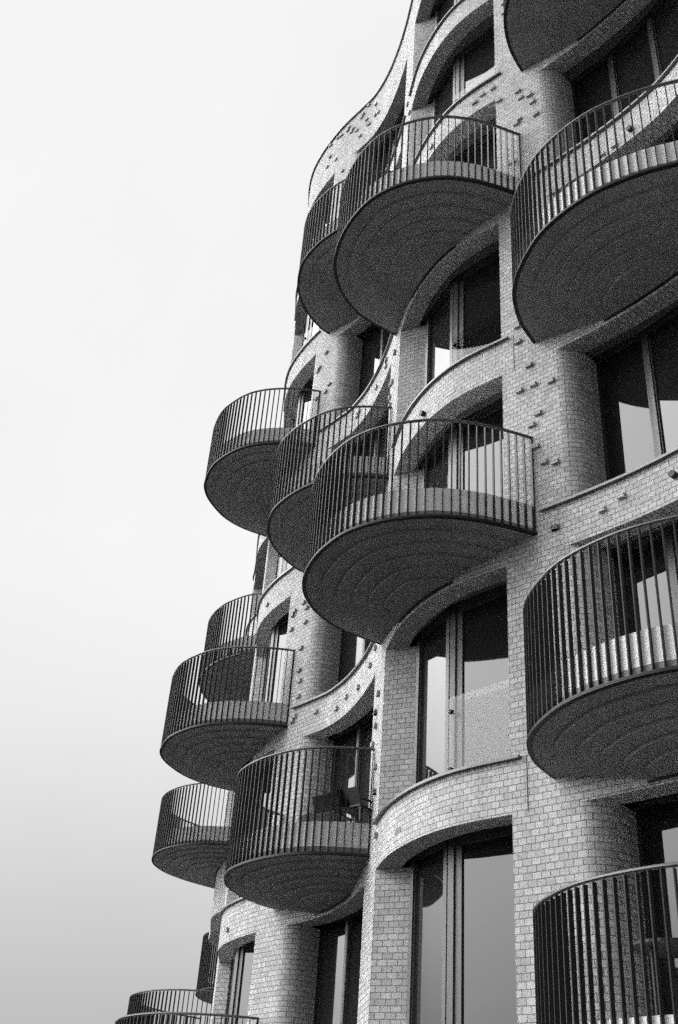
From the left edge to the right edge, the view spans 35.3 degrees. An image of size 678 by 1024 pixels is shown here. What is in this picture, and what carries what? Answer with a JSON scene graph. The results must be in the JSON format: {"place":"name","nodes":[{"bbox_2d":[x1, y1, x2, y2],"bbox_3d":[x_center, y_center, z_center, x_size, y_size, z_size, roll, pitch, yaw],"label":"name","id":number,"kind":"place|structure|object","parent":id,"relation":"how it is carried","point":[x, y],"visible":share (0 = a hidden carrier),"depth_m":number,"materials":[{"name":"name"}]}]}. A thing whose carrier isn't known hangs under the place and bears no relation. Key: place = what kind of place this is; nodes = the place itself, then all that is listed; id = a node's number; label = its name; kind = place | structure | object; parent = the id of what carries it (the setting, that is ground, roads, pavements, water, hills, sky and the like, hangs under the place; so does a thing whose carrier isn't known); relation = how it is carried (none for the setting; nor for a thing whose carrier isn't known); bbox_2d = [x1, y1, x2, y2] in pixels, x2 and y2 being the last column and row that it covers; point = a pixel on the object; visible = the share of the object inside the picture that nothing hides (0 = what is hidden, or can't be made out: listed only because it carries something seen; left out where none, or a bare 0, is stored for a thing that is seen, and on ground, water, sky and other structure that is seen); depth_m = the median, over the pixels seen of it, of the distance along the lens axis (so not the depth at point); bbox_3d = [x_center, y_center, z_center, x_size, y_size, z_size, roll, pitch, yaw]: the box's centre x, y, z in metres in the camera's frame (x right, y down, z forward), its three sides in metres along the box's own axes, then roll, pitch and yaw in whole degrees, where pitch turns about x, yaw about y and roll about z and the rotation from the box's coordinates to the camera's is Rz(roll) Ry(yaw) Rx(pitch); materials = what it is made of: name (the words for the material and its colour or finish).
{"place":"outdoors","nodes":[
{"label":"outdoors","id":0,"kind":"place"},
{"bbox_2d":[0,0,410,1023],"label":"sky","id":1,"kind":"structure","parent":0,"point":[158,158],"materials":[{"name":"white"}]},
{"bbox_2d":[115,0,677,1023],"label":"apartment building","id":2,"kind":"structure","parent":0,"point":[447,492],"depth_m":14.83,"materials":[{"name":"brick"}]},
{"bbox_2d":[224,940,254,1023],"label":"window","id":3,"kind":"structure","parent":2,"relation":"in","point":[241,965],"depth_m":18.58,"materials":[{"name":"glass"}]},
{"bbox_2d":[239,761,273,897],"bbox_3d":[-1.457,6.110,20.087,0.436,2.652,2.292,18,-36,-19],"label":"window","id":4,"kind":"structure","parent":2,"relation":"in","point":[273,761],"depth_m":20.44,"materials":[{"name":"glass"}]},
{"bbox_2d":[261,614,288,702],"bbox_3d":[-1.245,3.444,21.846,0.436,2.652,2.292,18,-36,-19],"label":"window","id":5,"kind":"structure","parent":2,"relation":"in","point":[278,635],"depth_m":21.98,"materials":[{"name":"glass"}]},
{"bbox_2d":[275,554,290,578],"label":"window","id":6,"kind":"structure","parent":2,"relation":"in","point":[282,565],"depth_m":23.28,"materials":[{"name":"glass"}]},
{"bbox_2d":[292,379,312,428],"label":"window","id":7,"kind":"structure","parent":2,"relation":"in","point":[309,385],"depth_m":25.65,"materials":[{"name":"glass"}]},
{"bbox_2d":[298,813,320,821],"bbox_3d":[-0.309,4.844,16.138,0.648,0.382,0.648,18,-36,-19],"label":"side table","id":8,"kind":"object","parent":2,"relation":"on","point":[311,817],"visible":0.14,"depth_m":16.17,"materials":[{"name":"black plastic"}]},
{"bbox_2d":[301,314,318,347],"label":"window","id":9,"kind":"structure","parent":2,"relation":"in","point":[310,328],"depth_m":27.08,"materials":[{"name":"glass"}]},
{"bbox_2d":[316,200,331,231],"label":"window","id":10,"kind":"structure","parent":2,"relation":"in","point":[331,200],"depth_m":29.23,"materials":[{"name":"glass"}]},
{"bbox_2d":[312,793,352,822],"bbox_3d":[-0.107,4.421,15.543,0.472,0.460,0.496,-22,-42,34],"label":"lounge chair","id":11,"kind":"object","parent":2,"relation":"on","point":[326,814],"visible":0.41,"depth_m":15.48,"materials":[{"name":"black plastic"}]},
{"bbox_2d":[313,907,362,1023],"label":"window","id":12,"kind":"structure","parent":2,"relation":"in","point":[339,954],"depth_m":16.43,"materials":[{"name":"glass"}]},
{"bbox_2d":[327,710,372,823],"bbox_3d":[0.416,4.474,17.382,0.322,2.652,2.876,16,-35,-17],"label":"window","id":13,"kind":"structure","parent":2,"relation":"in","point":[359,734],"depth_m":18.27,"materials":[{"name":"glass"}]},
{"bbox_2d":[337,786,371,822],"bbox_3d":[0.260,4.233,15.213,0.472,0.460,0.496,-22,-42,34],"label":"lounge chair","id":14,"kind":"object","parent":2,"relation":"on","point":[351,795],"visible":0.66,"depth_m":15.14,"materials":[{"name":"black plastic"}]},
{"bbox_2d":[338,631,370,682],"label":"window","id":15,"kind":"structure","parent":2,"relation":"in","point":[353,648],"depth_m":19.64,"materials":[{"name":"glass"}]},
{"bbox_2d":[354,413,388,456],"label":"window","id":16,"kind":"structure","parent":2,"relation":"in","point":[383,432],"depth_m":21.80,"materials":[{"name":"glass"}]},
{"bbox_2d":[358,325,390,396],"bbox_3d":[1.053,-3.522,22.657,0.322,2.652,2.876,16,-35,-17],"label":"window","id":17,"kind":"structure","parent":2,"relation":"in","point":[375,339],"depth_m":23.58,"materials":[{"name":"glass"}]},
{"bbox_2d":[374,118,402,181],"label":"window","id":18,"kind":"structure","parent":2,"relation":"in","point":[393,135],"depth_m":27.30,"materials":[{"name":"glass"}]},
{"bbox_2d":[435,0,458,27],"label":"window","id":19,"kind":"structure","parent":2,"relation":"in","point":[444,6],"depth_m":24.01,"materials":[{"name":"glass"}]},
{"bbox_2d":[406,825,516,1023],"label":"window","id":20,"kind":"structure","parent":2,"relation":"in","point":[461,969],"depth_m":12.43,"materials":[{"name":"glass"}]},
{"bbox_2d":[413,584,510,784],"bbox_3d":[1.679,2.407,14.096,0.336,2.652,2.314,24,-38,-27],"label":"window","id":21,"kind":"structure","parent":2,"relation":"in","point":[462,660],"depth_m":14.16,"materials":[{"name":"glass"}]},
{"bbox_2d":[424,249,500,386],"bbox_3d":[2.104,-2.924,17.613,0.336,2.652,2.314,24,-38,-27],"label":"window","id":22,"kind":"structure","parent":2,"relation":"in","point":[467,314],"depth_m":17.79,"materials":[{"name":"glass"}]},
{"bbox_2d":[421,398,504,497],"bbox_3d":[1.891,-0.258,15.854,0.336,2.652,2.314,24,-38,-27],"label":"window","id":23,"kind":"structure","parent":2,"relation":"in","point":[492,414],"depth_m":16.08,"materials":[{"name":"glass"}]},
{"bbox_2d":[432,25,494,126],"bbox_3d":[2.528,-8.254,21.129,0.336,2.652,2.314,24,-38,-27],"label":"window","id":24,"kind":"structure","parent":2,"relation":"in","point":[474,64],"depth_m":21.39,"materials":[{"name":"glass"}]},
{"bbox_2d":[453,128,496,169],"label":"window","id":25,"kind":"structure","parent":2,"relation":"in","point":[478,143],"depth_m":19.60,"materials":[{"name":"glass"}]},
{"bbox_2d":[570,0,677,143],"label":"window","id":26,"kind":"structure","parent":2,"relation":"in","point":[639,59],"depth_m":17.49,"materials":[{"name":"glass"}]},
{"bbox_2d":[593,306,677,480],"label":"window","id":27,"kind":"structure","parent":2,"relation":"in","point":[637,377],"depth_m":14.17,"materials":[{"name":"glass"}]},
{"bbox_2d":[611,521,677,636],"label":"window","id":28,"kind":"structure","parent":2,"relation":"in","point":[668,531],"depth_m":12.77,"materials":[{"name":"glass"}]},
{"bbox_2d":[631,793,677,1015],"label":"window","id":29,"kind":"structure","parent":2,"relation":"in","point":[656,818],"depth_m":11.11,"materials":[{"name":"glass"}]},
{"bbox_2d":[633,937,677,1014],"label":"patio table","id":30,"kind":"object","parent":2,"relation":"on","point":[662,948],"visible":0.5,"depth_m":9.22,"materials":[{"name":"black plastic"}]},
{"bbox_2d":[662,128,677,143],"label":"window","id":31,"kind":"structure","parent":2,"relation":"in","point":[670,139],"depth_m":15.66,"materials":[{"name":"glass"}]}
]}

